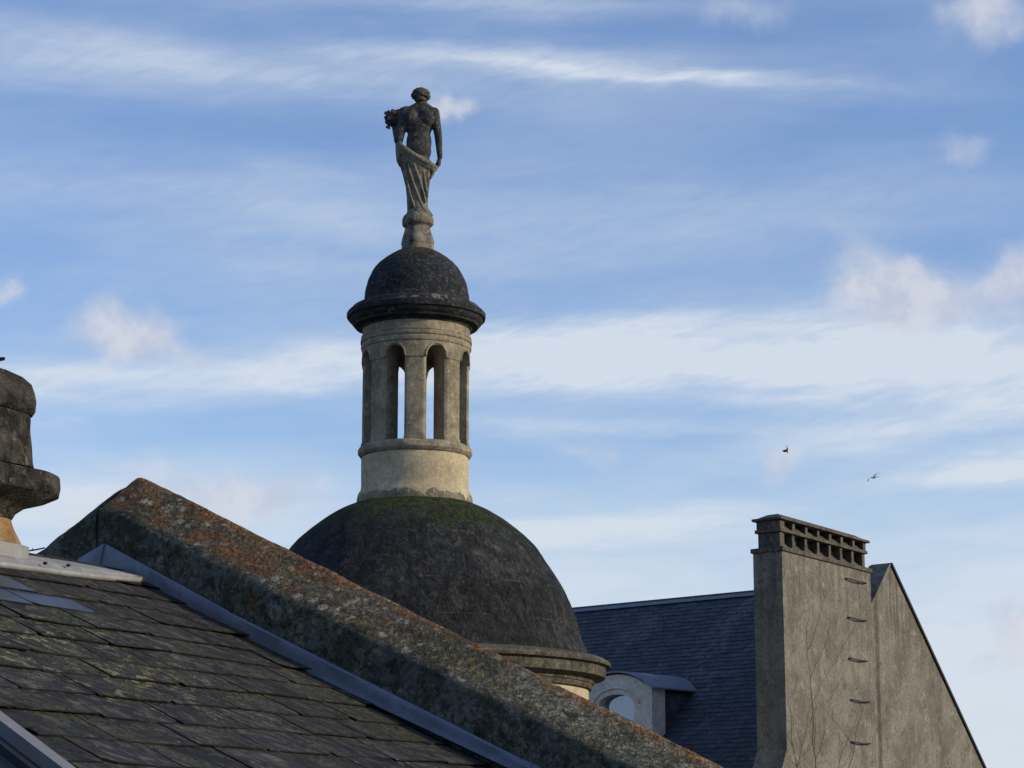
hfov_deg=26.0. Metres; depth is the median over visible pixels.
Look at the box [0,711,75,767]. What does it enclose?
roof window
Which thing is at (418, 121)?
statue
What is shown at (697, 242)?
sky
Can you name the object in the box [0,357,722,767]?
slate roofed house
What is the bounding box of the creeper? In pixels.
[787,574,863,767]
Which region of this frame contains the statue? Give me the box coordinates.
[384,87,441,249]
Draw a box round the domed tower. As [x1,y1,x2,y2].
[289,247,610,699]
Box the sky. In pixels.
[0,0,1023,767]
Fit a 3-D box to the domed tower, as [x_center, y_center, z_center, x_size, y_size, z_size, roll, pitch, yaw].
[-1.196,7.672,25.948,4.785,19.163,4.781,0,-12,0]
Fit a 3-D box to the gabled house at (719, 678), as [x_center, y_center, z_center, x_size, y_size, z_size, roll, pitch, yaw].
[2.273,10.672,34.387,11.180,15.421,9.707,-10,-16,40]
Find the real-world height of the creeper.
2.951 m
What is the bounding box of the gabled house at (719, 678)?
[572,514,986,767]

